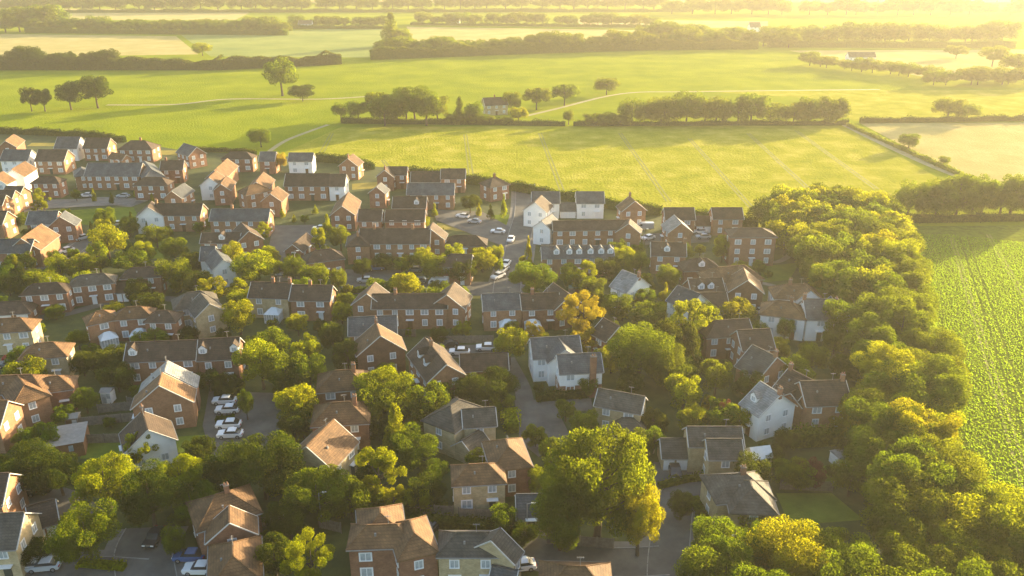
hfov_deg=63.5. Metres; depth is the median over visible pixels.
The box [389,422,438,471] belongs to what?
broadleaf tree
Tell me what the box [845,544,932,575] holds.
broadleaf tree
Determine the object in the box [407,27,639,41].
field
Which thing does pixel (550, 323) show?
door
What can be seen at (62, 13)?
broadleaf tree
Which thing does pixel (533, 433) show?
garden shrub
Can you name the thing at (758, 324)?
broadleaf tree
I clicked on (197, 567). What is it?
parked car
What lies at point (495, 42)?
oak tree
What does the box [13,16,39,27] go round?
broadleaf tree
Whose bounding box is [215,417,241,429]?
parked car
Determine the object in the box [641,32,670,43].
oak tree
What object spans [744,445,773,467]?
greenhouse
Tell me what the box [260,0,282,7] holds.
broadleaf tree
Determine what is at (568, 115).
broadleaf tree
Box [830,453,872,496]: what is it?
broadleaf tree
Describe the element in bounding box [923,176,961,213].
broadleaf tree
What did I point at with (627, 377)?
broadleaf tree
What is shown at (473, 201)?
broadleaf tree
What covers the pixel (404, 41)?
oak tree
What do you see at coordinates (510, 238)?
parked car
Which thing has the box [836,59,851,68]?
broadleaf tree
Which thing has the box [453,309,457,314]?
window
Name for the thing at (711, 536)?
oak tree
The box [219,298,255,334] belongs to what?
broadleaf tree
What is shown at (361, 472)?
broadleaf tree
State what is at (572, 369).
white house
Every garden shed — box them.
[63,412,81,424]
[99,387,115,403]
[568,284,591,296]
[829,448,846,465]
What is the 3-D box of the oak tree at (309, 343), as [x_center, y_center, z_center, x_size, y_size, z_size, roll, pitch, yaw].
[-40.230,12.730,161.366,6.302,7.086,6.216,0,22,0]
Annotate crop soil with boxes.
[908,225,1023,572]
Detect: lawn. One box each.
[60,207,136,226]
[80,443,122,458]
[149,241,168,258]
[176,435,204,452]
[495,214,509,224]
[761,263,798,281]
[776,493,862,523]
[819,464,858,482]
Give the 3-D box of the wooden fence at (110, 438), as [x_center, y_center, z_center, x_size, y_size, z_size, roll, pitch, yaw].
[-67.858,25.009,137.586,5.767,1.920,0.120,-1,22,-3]
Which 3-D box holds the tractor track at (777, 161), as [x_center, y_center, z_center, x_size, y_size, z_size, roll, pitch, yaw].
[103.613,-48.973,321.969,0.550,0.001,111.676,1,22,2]
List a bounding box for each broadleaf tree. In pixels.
[0,9,30,31]
[0,50,19,65]
[0,274,27,295]
[0,437,66,490]
[1,0,28,7]
[1,6,43,30]
[10,427,31,443]
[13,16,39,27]
[20,535,49,565]
[21,49,46,65]
[21,267,58,285]
[23,4,71,20]
[30,451,82,495]
[39,0,59,6]
[46,249,60,261]
[50,404,74,422]
[53,80,82,109]
[62,252,101,275]
[65,329,89,349]
[68,350,94,375]
[69,189,81,199]
[69,386,99,413]
[80,15,111,27]
[86,223,128,260]
[87,51,110,65]
[93,359,136,392]
[96,347,124,370]
[101,0,126,8]
[103,301,123,311]
[107,249,151,269]
[118,458,181,528]
[129,292,147,304]
[129,331,146,341]
[143,0,163,9]
[153,257,192,283]
[158,237,189,260]
[159,525,185,554]
[167,0,192,8]
[177,20,195,29]
[177,325,199,339]
[181,269,213,291]
[184,0,214,8]
[189,18,209,28]
[191,42,212,55]
[192,221,205,234]
[197,367,219,391]
[198,446,247,491]
[203,19,228,28]
[204,218,210,229]
[212,371,243,394]
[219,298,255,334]
[225,19,245,30]
[237,388,253,419]
[246,127,270,146]
[253,15,282,28]
[253,531,292,575]
[259,493,309,539]
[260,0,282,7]
[261,245,274,256]
[264,350,307,383]
[271,374,300,398]
[276,0,292,8]
[276,152,286,171]
[276,403,309,442]
[287,15,306,24]
[287,84,314,100]
[289,0,311,8]
[289,353,326,390]
[299,263,329,284]
[300,214,308,221]
[318,321,344,353]
[320,15,339,25]
[326,0,348,8]
[329,225,350,250]
[329,268,346,293]
[329,473,371,520]
[330,102,349,117]
[331,337,357,368]
[339,0,368,8]
[347,100,369,116]
[352,259,371,276]
[355,462,380,483]
[356,380,395,422]
[365,17,379,25]
[366,97,398,125]
[371,253,397,269]
[381,0,402,8]
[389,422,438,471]
[392,28,412,38]
[395,254,413,267]
[406,379,450,414]
[407,468,446,502]
[409,91,442,125]
[410,39,434,47]
[414,11,432,22]
[421,253,449,277]
[425,458,449,479]
[426,217,429,226]
[427,35,457,49]
[440,377,469,399]
[446,259,476,280]
[451,12,470,22]
[459,366,520,405]
[460,113,478,122]
[460,194,482,212]
[464,0,488,8]
[464,100,483,117]
[467,39,489,46]
[476,0,498,7]
[489,389,514,413]
[489,502,517,532]
[491,244,503,259]
[494,258,503,270]
[496,15,513,22]
[501,91,521,112]
[502,116,512,123]
[510,107,528,118]
[523,33,553,43]
[527,464,550,492]
[529,494,585,551]
[533,0,551,6]
[535,452,612,532]
[538,437,560,464]
[553,15,571,23]
[554,399,575,421]
[562,14,578,23]
[562,110,574,124]
[563,0,586,8]
[563,270,586,289]
[578,378,598,395]
[586,36,608,46]
[588,12,608,23]
[592,77,621,94]
[597,112,617,123]
[599,0,616,7]
[600,292,633,319]
[602,12,621,24]
[605,321,674,373]
[615,0,635,8]
[616,368,644,392]
[617,97,647,121]
[617,426,648,453]
[622,30,647,44]
[627,300,668,329]
[629,14,651,23]
[632,25,651,33]
[633,0,655,7]
[633,252,650,271]
[639,341,684,384]
[642,99,682,122]
[645,425,665,453]
[646,20,680,33]
[646,96,683,120]
[653,26,674,34]
[654,360,700,386]
[656,319,700,355]
[657,263,679,288]
[661,0,683,13]
[664,372,702,411]
[666,489,694,519]
[670,23,695,34]
[671,90,708,120]
[672,541,759,575]
[676,402,708,430]
[694,244,705,255]
[699,357,733,397]
[702,0,728,13]
[706,95,735,120]
[717,0,745,13]
[717,398,730,411]
[727,403,751,427]
[729,370,764,395]
[739,32,759,41]
[744,514,830,575]
[746,195,789,223]
[752,259,766,273]
[752,320,768,328]
[757,0,786,13]
[760,200,801,227]
[765,219,806,254]
[766,194,798,214]
[769,191,796,200]
[772,1,793,14]
[772,458,800,483]
[773,426,800,453]
[776,317,795,338]
[779,25,803,35]
[779,31,801,47]
[785,221,834,250]
[787,229,832,264]
[790,190,823,205]
[792,465,812,484]
[793,234,844,268]
[794,342,831,372]
[795,194,832,216]
[797,51,822,65]
[797,456,826,488]
[798,0,820,14]
[798,24,825,40]
[798,247,851,278]
[800,218,826,230]
[807,258,852,297]
[810,182,843,190]
[812,540,883,575]
[817,98,847,122]
[817,213,859,230]
[817,232,856,262]
[818,95,851,118]
[819,2,837,14]
[821,324,842,349]
[822,24,855,41]
[823,218,866,239]
[828,352,860,380]
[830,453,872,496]
[831,0,862,14]
[833,212,880,233]
[834,203,870,213]
[834,230,861,248]
[835,207,878,224]
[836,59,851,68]
[836,247,872,260]
[837,307,899,337]
[841,59,861,70]
[841,377,917,429]
[842,310,898,350]
[844,186,890,207]
[845,198,880,222]
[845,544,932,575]
[848,285,919,333]
[849,57,875,71]
[850,248,892,282]
[850,264,890,293]
[850,335,912,368]
[853,234,894,256]
[858,203,893,217]
[858,359,926,402]
[859,460,956,542]
[860,59,883,72]
[863,435,957,511]
[867,190,893,200]
[868,2,889,14]
[868,216,897,237]
[872,236,921,259]
[873,288,926,306]
[874,222,927,253]
[874,516,957,575]
[878,60,902,73]
[878,222,921,244]
[882,258,931,290]
[883,0,914,14]
[886,282,940,319]
[889,249,934,284]
[891,179,930,214]
[892,369,969,428]
[897,133,920,147]
[897,345,972,399]
[898,62,921,76]
[898,487,987,567]
[906,352,972,408]
[911,432,992,492]
[912,22,949,40]
[921,64,945,75]
[921,70,947,84]
[922,556,993,575]
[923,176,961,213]
[925,180,960,215]
[933,24,963,40]
[938,156,951,163]
[944,171,980,216]
[953,480,1023,562]
[957,24,991,40]
[973,179,1000,212]
[976,26,1006,39]
[977,3,1000,15]
[991,67,1020,84]
[1001,72,1021,84]
[1005,570,1023,575]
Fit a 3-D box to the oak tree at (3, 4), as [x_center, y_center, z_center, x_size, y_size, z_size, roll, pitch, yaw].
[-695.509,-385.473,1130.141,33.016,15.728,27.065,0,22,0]
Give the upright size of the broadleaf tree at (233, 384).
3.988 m
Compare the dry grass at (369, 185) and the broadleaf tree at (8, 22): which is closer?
the dry grass at (369, 185)
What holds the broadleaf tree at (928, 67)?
on the ground at (658, 396)
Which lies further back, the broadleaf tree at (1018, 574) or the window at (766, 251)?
the window at (766, 251)
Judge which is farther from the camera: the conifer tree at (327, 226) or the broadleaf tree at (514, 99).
the broadleaf tree at (514, 99)
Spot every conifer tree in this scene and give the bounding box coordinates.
[9,254,28,282]
[91,188,96,201]
[108,193,113,203]
[150,193,154,202]
[279,209,284,217]
[312,205,318,213]
[321,214,331,240]
[380,12,403,44]
[381,403,409,452]
[431,203,437,215]
[452,96,463,124]
[475,203,481,215]
[486,204,494,218]
[500,194,507,217]
[524,235,531,259]
[660,282,668,306]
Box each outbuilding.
[30,421,89,457]
[450,429,489,463]
[611,417,646,443]
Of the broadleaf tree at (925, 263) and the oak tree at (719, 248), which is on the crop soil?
the broadleaf tree at (925, 263)
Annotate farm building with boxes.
[298,20,312,24]
[747,22,760,31]
[845,52,876,60]
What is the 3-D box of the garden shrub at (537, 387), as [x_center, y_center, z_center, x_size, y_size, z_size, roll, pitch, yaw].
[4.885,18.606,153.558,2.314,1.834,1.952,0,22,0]
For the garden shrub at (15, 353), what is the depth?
159.18 m
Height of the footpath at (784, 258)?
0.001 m
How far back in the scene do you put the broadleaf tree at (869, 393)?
137.35 m
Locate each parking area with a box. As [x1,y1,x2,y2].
[45,198,135,208]
[203,391,282,456]
[269,225,313,281]
[341,269,507,295]
[435,209,514,249]
[445,345,503,357]
[515,398,592,456]
[643,233,708,244]
[653,462,692,481]
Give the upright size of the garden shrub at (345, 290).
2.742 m
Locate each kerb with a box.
[68,556,148,559]
[113,528,125,575]
[493,196,515,288]
[523,531,658,548]
[535,561,669,575]
[647,473,699,575]
[688,510,693,575]
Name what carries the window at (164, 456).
in the white house at (160, 431)
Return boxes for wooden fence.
[79,413,132,425]
[86,433,119,442]
[96,401,132,413]
[319,518,341,533]
[398,329,415,336]
[415,504,453,515]
[426,335,493,342]
[458,507,493,518]
[541,244,581,245]
[546,534,613,548]
[779,480,833,491]
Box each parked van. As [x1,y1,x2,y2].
[428,276,447,283]
[638,221,653,229]
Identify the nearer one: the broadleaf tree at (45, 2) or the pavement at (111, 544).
the pavement at (111, 544)
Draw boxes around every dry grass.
[28,143,54,145]
[161,150,176,155]
[352,182,376,189]
[437,223,464,231]
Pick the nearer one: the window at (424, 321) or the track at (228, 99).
the window at (424, 321)
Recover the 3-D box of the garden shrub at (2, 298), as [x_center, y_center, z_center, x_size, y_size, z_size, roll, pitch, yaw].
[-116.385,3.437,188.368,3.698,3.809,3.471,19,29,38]
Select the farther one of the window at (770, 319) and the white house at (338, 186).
the white house at (338, 186)
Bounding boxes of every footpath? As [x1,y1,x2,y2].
[268,125,327,150]
[762,282,773,285]
[773,244,791,262]
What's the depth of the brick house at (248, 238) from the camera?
218.61 m
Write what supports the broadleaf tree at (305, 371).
on the ground at (658, 396)
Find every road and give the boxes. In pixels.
[25,557,147,575]
[26,198,144,209]
[28,487,102,518]
[37,296,173,319]
[62,238,91,258]
[115,526,175,575]
[495,184,534,291]
[508,357,533,399]
[521,533,668,575]
[650,481,701,575]
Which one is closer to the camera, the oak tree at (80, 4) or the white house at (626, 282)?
the white house at (626, 282)
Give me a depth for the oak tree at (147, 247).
212.73 m
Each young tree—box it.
[30,202,42,210]
[33,188,51,210]
[81,241,111,272]
[123,431,158,464]
[195,275,232,298]
[232,277,248,292]
[253,221,272,237]
[279,526,334,575]
[311,226,328,249]
[354,446,406,504]
[379,484,407,505]
[519,255,534,267]
[525,321,544,339]
[555,289,605,333]
[570,326,597,351]
[576,260,597,277]
[665,298,712,341]
[696,305,722,320]
[701,395,710,409]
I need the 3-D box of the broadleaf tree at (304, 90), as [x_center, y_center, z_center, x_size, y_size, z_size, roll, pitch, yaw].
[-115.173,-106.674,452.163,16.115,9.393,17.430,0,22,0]
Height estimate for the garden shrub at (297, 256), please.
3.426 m
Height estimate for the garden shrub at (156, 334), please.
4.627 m
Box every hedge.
[0,50,341,70]
[0,126,126,142]
[24,25,288,34]
[65,7,693,12]
[75,556,126,571]
[196,146,256,154]
[214,387,239,396]
[214,412,234,422]
[290,24,389,28]
[315,152,375,169]
[340,116,565,125]
[341,285,366,293]
[369,36,758,59]
[404,499,448,514]
[408,165,662,215]
[409,508,512,536]
[410,21,655,27]
[500,407,521,432]
[534,387,587,402]
[573,118,848,125]
[657,469,703,489]
[691,495,710,521]
[695,207,758,226]
[767,36,1017,47]
[789,422,850,449]
[846,122,982,180]
[859,113,1023,122]
[901,211,1023,223]
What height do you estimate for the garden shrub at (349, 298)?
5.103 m
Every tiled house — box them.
[353,315,406,376]
[682,272,725,291]
[696,260,764,306]
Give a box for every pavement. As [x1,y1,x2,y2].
[24,197,147,211]
[36,242,90,268]
[40,550,113,556]
[104,526,187,575]
[488,191,535,292]
[534,532,649,570]
[640,473,697,545]
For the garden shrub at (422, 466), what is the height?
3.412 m
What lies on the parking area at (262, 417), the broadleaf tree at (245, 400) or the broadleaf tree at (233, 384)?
the broadleaf tree at (245, 400)
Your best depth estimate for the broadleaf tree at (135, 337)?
170.12 m
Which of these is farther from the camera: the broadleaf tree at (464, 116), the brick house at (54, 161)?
the broadleaf tree at (464, 116)
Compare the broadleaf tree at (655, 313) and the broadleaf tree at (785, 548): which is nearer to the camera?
the broadleaf tree at (785, 548)
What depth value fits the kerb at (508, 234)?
241.31 m
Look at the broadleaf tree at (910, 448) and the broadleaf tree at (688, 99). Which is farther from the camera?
the broadleaf tree at (688, 99)
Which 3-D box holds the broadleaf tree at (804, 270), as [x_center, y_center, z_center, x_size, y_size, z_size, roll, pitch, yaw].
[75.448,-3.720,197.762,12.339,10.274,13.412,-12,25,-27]
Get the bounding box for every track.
[108,96,364,104]
[463,134,469,173]
[466,134,473,175]
[528,89,879,115]
[538,133,560,190]
[541,133,564,190]
[618,133,666,200]
[621,133,670,200]
[688,139,749,208]
[691,139,753,206]
[746,133,805,187]
[749,133,809,188]
[795,131,874,188]
[798,131,878,188]
[842,125,953,175]
[949,237,1023,498]
[953,238,1023,468]
[986,234,1023,300]
[989,234,1023,293]
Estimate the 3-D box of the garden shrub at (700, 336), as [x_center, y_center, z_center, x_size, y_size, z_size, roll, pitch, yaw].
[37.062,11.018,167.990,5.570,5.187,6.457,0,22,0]
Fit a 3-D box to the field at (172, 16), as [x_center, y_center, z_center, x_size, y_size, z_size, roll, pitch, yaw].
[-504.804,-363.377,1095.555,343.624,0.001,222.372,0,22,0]
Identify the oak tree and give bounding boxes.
[0,0,15,8]
[0,8,22,32]
[11,45,40,61]
[17,87,37,111]
[23,0,49,6]
[24,4,59,23]
[31,88,51,111]
[40,497,121,564]
[42,52,76,65]
[51,51,75,64]
[56,17,81,27]
[57,0,81,9]
[68,450,139,513]
[70,0,92,8]
[71,75,113,107]
[75,18,95,28]
[75,52,88,64]
[87,0,112,8]
[98,48,121,63]
[102,20,123,28]
[103,343,125,355]
[121,19,144,28]
[122,0,152,8]
[129,19,156,29]
[129,241,156,265]
[149,19,168,29]
[150,0,176,8]
[156,452,205,487]
[162,19,185,29]
[205,0,230,9]
[212,429,308,499]
[221,241,244,260]
[227,0,252,8]
[229,248,276,280]
[231,337,278,389]
[240,16,259,30]
[241,0,266,8]
[261,56,298,95]
[272,383,318,419]
[273,22,292,30]
[278,463,356,525]
[285,313,308,335]
[287,332,322,358]
[313,15,326,24]
[314,0,335,7]
[337,17,349,25]
[350,16,367,24]
[352,364,415,413]
[363,0,381,8]
[364,91,389,118]
[372,39,396,49]
[374,15,388,25]
[382,97,408,117]
[385,36,416,49]
[387,85,444,118]
[394,0,418,9]
[411,247,434,265]
[414,0,431,7]
[427,96,449,117]
[429,16,442,22]
[432,0,453,8]
[439,12,454,22]
[444,113,461,121]
[451,0,470,7]
[452,40,473,46]
[468,14,482,22]
[475,114,490,121]
[483,12,501,22]
[486,38,507,47]
[486,115,494,123]
[492,327,528,365]
[493,0,516,8]
[503,37,523,44]
[507,11,528,22]
[507,261,557,292]
[512,0,532,7]
[521,87,551,109]
[526,13,545,23]
[535,13,549,22]
[536,30,570,44]
[536,420,656,543]
[549,0,573,6]
[549,84,579,105]
[561,32,585,46]
[577,0,600,7]
[580,15,594,23]
[582,112,603,123]
[602,28,633,47]
[614,245,634,264]
[615,114,627,123]
[615,483,665,555]
[616,15,634,23]
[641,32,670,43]
[644,17,660,23]
[645,0,667,8]
[668,34,687,41]
[674,26,704,41]
[681,0,707,13]
[686,24,710,33]
[687,96,720,120]
[689,513,772,575]
[690,523,741,548]
[703,29,731,41]
[712,234,729,262]
[719,26,749,40]
[727,103,757,120]
[729,563,789,575]
[734,92,771,120]
[737,515,768,532]
[740,29,758,40]
[742,0,767,13]
[754,31,776,45]
[754,101,790,121]
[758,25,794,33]
[764,208,811,237]
[766,31,783,44]
[770,184,810,198]
[780,102,808,121]
[788,205,818,220]
[793,185,830,202]
[795,96,825,120]
[799,524,884,574]
[802,204,843,221]
[808,260,862,299]
[810,58,827,66]
[812,204,851,215]
[814,29,833,40]
[817,55,838,67]
[819,186,867,204]
[819,194,853,210]
[822,294,882,334]
[837,21,876,40]
[838,288,883,306]
[842,395,926,447]
[842,424,906,476]
[845,1,870,14]
[849,340,918,389]
[852,229,877,239]
[854,26,883,41]
[857,228,899,252]
[864,253,919,274]
[864,271,908,295]
[869,211,912,232]
[872,22,907,40]
[876,197,904,219]
[878,304,934,341]
[880,420,953,467]
[883,383,967,447]
[884,30,907,40]
[884,397,962,463]
[887,63,909,75]
[892,290,938,325]
[894,336,933,362]
[895,321,967,360]
[896,22,931,39]
[901,0,928,14]
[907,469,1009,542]
[914,67,931,74]
[918,0,949,14]
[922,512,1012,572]
[931,97,968,115]
[932,70,962,84]
[936,538,1021,575]
[943,45,969,58]
[951,26,979,42]
[955,68,989,84]
[956,103,983,116]
[958,173,1002,211]
[964,65,995,84]
[977,45,1012,66]
[984,20,1023,40]
[987,181,1021,213]
[998,53,1023,69]
[1001,4,1023,15]
[1002,174,1023,212]
[1005,529,1023,575]
[1011,67,1023,80]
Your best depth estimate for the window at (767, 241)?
213.21 m
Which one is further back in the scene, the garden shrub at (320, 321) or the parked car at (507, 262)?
the parked car at (507, 262)
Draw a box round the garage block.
[459,352,509,380]
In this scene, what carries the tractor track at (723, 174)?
on the crop field at (683, 171)
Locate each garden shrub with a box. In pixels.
[0,259,23,282]
[0,296,8,300]
[0,454,9,471]
[1,354,48,374]
[4,250,36,270]
[4,345,26,364]
[14,285,26,297]
[16,210,32,226]
[21,227,34,235]
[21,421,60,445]
[39,275,69,282]
[41,303,65,319]
[41,323,46,332]
[43,253,69,275]
[66,248,79,257]
[72,270,90,277]
[75,349,105,376]
[81,343,101,355]
[92,206,115,224]
[92,218,111,230]
[102,417,115,426]
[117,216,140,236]
[118,240,132,250]
[123,277,152,299]
[128,382,141,397]
[135,234,146,240]
[136,292,165,310]
[141,327,170,340]
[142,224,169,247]
[165,226,173,236]
[167,479,220,525]
[168,274,188,292]
[180,252,201,271]
[180,435,216,465]
[182,333,194,339]
[215,327,231,337]
[226,290,248,305]
[230,282,240,290]
[237,265,261,282]
[243,336,255,347]
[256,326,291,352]
[258,249,281,262]
[259,529,273,543]
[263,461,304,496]
[266,318,278,325]
[273,261,283,273]
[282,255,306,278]
[285,253,300,259]
[293,277,314,284]
[296,421,311,437]
[303,267,328,284]
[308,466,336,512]
[313,318,327,331]
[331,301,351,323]
[336,292,355,310]
[343,284,352,292]
[365,277,397,292]
[365,490,386,507]
[369,418,389,440]
[375,362,394,377]
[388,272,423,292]
[390,392,413,421]
[393,257,409,271]
[403,481,434,509]
[405,327,411,336]
[405,395,448,427]
[417,458,441,476]
[420,280,448,292]
[427,279,445,288]
[429,326,448,341]
[443,242,464,255]
[452,320,471,335]
[464,447,486,462]
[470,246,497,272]
[503,321,519,333]
[511,518,537,548]
[521,423,547,446]
[532,383,543,391]
[539,331,549,336]
[559,262,578,280]
[569,408,599,433]
[578,275,606,295]
[578,307,593,327]
[588,293,603,308]
[593,345,626,373]
[594,257,619,278]
[607,238,626,249]
[613,253,637,272]
[630,242,645,251]
[632,288,657,306]
[641,275,656,291]
[641,406,670,433]
[651,323,668,334]
[656,269,682,287]
[660,364,683,391]
[678,350,704,375]
[682,332,703,350]
[685,242,694,258]
[688,300,718,316]
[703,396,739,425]
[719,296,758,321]
[731,260,751,268]
[733,450,772,482]
[758,441,784,462]
[764,270,773,277]
[773,337,791,357]
[780,352,815,379]
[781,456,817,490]
[798,341,811,349]
[824,464,839,477]
[828,398,863,436]
[836,440,853,457]
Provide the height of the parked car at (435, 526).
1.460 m
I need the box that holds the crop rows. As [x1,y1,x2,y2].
[919,234,1023,571]
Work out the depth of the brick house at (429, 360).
150.87 m
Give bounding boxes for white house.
[0,149,36,172]
[0,171,16,189]
[7,161,37,188]
[53,136,84,160]
[118,403,178,471]
[135,201,164,233]
[199,171,224,199]
[199,243,236,288]
[287,152,315,172]
[329,174,349,200]
[522,195,553,226]
[527,335,582,385]
[531,191,559,218]
[533,213,557,244]
[554,346,603,397]
[574,191,604,218]
[609,269,650,309]
[665,285,710,325]
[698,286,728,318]
[738,381,797,441]
[759,295,806,340]
[767,278,822,302]
[797,292,847,340]
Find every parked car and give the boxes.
[0,358,9,368]
[24,556,39,572]
[24,556,61,573]
[59,246,74,253]
[76,233,87,240]
[81,192,92,197]
[116,193,130,197]
[141,525,166,548]
[171,547,204,563]
[181,559,206,575]
[211,394,236,405]
[214,403,239,414]
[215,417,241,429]
[216,427,243,439]
[357,275,374,282]
[369,264,384,270]
[406,265,422,271]
[415,276,427,283]
[429,521,438,532]
[437,339,458,347]
[449,346,469,355]
[455,212,469,218]
[467,218,481,223]
[476,342,495,351]
[490,228,505,233]
[490,271,505,279]
[497,265,509,272]
[503,259,510,265]
[507,235,514,242]
[521,556,536,571]
[641,233,655,240]
[668,462,682,477]
[694,228,707,233]
[695,233,710,238]
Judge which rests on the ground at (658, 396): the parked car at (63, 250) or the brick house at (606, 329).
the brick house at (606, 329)
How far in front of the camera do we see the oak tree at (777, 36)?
703.45 m
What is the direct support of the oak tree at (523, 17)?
on the ground at (658, 396)
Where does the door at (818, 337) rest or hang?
in the white house at (815, 317)
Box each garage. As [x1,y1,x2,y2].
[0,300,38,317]
[25,498,60,536]
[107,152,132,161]
[114,281,129,301]
[283,232,315,258]
[488,564,523,575]
[514,493,542,530]
[559,202,576,217]
[694,216,710,232]
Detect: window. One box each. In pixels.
[0,552,8,559]
[3,333,10,339]
[3,420,9,431]
[5,496,11,508]
[14,410,19,420]
[16,482,21,494]
[18,332,28,338]
[20,497,25,509]
[20,537,26,551]
[26,296,32,301]
[28,401,36,409]
[31,414,39,422]
[31,522,37,534]
[40,295,48,300]
[51,359,58,364]
[56,294,62,299]
[73,287,81,292]
[76,296,82,302]
[88,286,96,291]
[99,323,108,329]
[103,284,111,289]
[105,294,113,299]
[120,321,126,326]
[122,331,128,337]
[130,363,139,368]
[133,374,140,380]
[138,319,145,324]
[138,458,145,467]
[145,408,152,413]
[149,362,156,368]
[161,452,169,460]
[165,324,171,328]
[168,216,173,220]
[173,404,181,411]
[176,417,183,424]
[183,361,192,366]
[184,319,190,325]
[205,362,211,368]
[208,315,214,321]
[210,326,215,332]
[224,361,231,367]
[256,299,261,303]
[257,308,262,314]
[296,302,304,306]
[316,302,323,306]
[325,393,335,399]
[349,450,354,459]
[350,426,358,432]
[358,306,363,311]
[358,552,372,561]
[360,567,373,575]
[367,355,373,361]
[390,352,395,358]
[406,310,413,314]
[414,559,423,569]
[420,310,428,314]
[422,319,427,325]
[435,310,442,314]
[436,427,441,435]
[437,319,442,325]
[437,441,441,448]
[449,560,459,568]
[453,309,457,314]
[461,499,472,508]
[462,487,470,494]
[480,560,490,568]
[488,486,496,492]
[490,321,496,327]
[508,470,515,477]
[508,484,515,492]
[509,310,514,315]
[529,311,534,315]
[537,360,545,365]
[538,370,544,377]
[557,239,562,244]
[566,375,574,380]
[569,231,575,235]
[575,259,580,263]
[602,409,609,415]
[602,420,608,425]
[623,413,632,416]
[710,349,716,356]
[711,339,717,344]
[721,462,729,467]
[735,239,741,244]
[750,239,755,244]
[751,294,756,299]
[763,249,770,253]
[763,427,769,435]
[764,375,768,382]
[765,239,771,244]
[765,414,771,422]
[768,317,774,322]
[782,409,788,417]
[811,419,818,426]
[812,408,821,413]
[816,321,824,326]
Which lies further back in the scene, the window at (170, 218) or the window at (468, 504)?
the window at (170, 218)
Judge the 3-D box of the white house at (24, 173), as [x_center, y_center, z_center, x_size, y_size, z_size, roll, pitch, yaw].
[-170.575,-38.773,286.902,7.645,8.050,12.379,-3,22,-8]
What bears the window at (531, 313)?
in the brick house at (543, 307)
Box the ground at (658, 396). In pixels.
[0,134,937,575]
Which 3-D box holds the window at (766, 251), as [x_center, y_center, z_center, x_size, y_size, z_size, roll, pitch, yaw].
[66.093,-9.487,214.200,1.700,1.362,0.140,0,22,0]
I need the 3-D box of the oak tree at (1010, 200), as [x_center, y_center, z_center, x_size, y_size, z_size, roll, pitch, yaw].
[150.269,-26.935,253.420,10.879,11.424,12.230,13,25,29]
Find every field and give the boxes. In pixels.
[0,0,1013,2]
[0,34,196,55]
[59,9,247,19]
[182,29,385,57]
[283,126,938,226]
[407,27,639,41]
[578,19,767,27]
[723,90,1023,120]
[794,49,1023,79]
[861,123,1023,183]
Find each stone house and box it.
[0,313,44,354]
[0,504,45,575]
[16,336,76,374]
[170,285,226,337]
[247,276,292,323]
[295,418,359,481]
[420,397,497,458]
[435,524,524,575]
[450,455,507,513]
[593,386,647,432]
[656,419,745,473]
[699,464,780,539]
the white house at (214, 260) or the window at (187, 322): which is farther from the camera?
the white house at (214, 260)
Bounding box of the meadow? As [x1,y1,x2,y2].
[0,2,1023,225]
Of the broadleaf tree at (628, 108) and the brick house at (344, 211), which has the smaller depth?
the brick house at (344, 211)
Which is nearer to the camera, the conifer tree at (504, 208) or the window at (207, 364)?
the window at (207, 364)
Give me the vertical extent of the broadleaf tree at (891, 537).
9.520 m
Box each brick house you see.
[0,134,25,156]
[0,190,23,214]
[0,194,15,215]
[0,210,18,237]
[0,238,37,270]
[0,368,54,426]
[0,400,26,452]
[0,472,28,511]
[4,185,32,209]
[13,223,60,267]
[18,277,74,314]
[25,210,82,242]
[29,176,68,197]
[34,149,76,173]
[44,369,78,412]
[69,268,118,306]
[73,161,165,190]
[82,137,116,160]
[82,304,119,348]
[111,300,156,340]
[116,137,161,162]
[119,264,167,295]
[123,334,199,384]
[130,368,197,428]
[132,177,174,199]
[138,356,200,410]
[142,304,184,339]
[154,198,207,231]
[159,156,188,182]
[162,183,194,202]
[175,143,207,168]
[185,482,262,558]
[195,331,245,384]
[199,222,264,258]
[205,158,238,181]
[206,535,263,575]
[208,204,274,236]
[212,175,236,205]
[220,151,257,171]
[236,183,271,207]
[250,171,274,189]
[258,151,279,173]
[260,186,288,216]
[283,173,329,200]
[288,279,336,320]
[301,244,345,276]
[310,393,371,449]
[316,361,369,403]
[329,192,361,230]
[339,154,364,179]
[345,222,448,263]
[345,503,438,575]
[347,310,397,340]
[350,281,472,328]
[357,209,384,228]
[368,182,389,208]
[376,165,408,190]
[384,209,426,227]
[391,196,428,216]
[406,183,455,209]
[406,337,466,399]
[410,171,440,182]
[436,249,473,284]
[440,168,466,192]
[444,235,487,253]
[478,173,509,201]
[480,287,521,334]
[481,435,533,496]
[519,282,581,335]
[538,556,611,575]
[539,244,614,276]
[551,219,642,249]
[591,317,623,361]
[616,192,646,224]
[649,237,686,273]
[660,215,693,245]
[661,207,695,234]
[676,253,718,286]
[698,313,752,359]
[708,207,744,234]
[722,227,777,265]
[729,322,776,364]
[734,344,786,392]
[772,361,812,400]
[783,372,849,427]
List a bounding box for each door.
[3,569,12,575]
[92,296,97,303]
[101,394,106,402]
[117,294,122,301]
[351,466,354,475]
[408,321,412,328]
[489,502,495,509]
[548,321,552,328]
[561,212,566,217]
[568,212,574,217]
[663,460,674,469]
[677,460,687,469]
[745,427,749,435]
[789,332,794,339]
[816,333,820,340]
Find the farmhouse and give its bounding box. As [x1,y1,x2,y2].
[481,95,508,114]
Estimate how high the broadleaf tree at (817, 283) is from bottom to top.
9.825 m

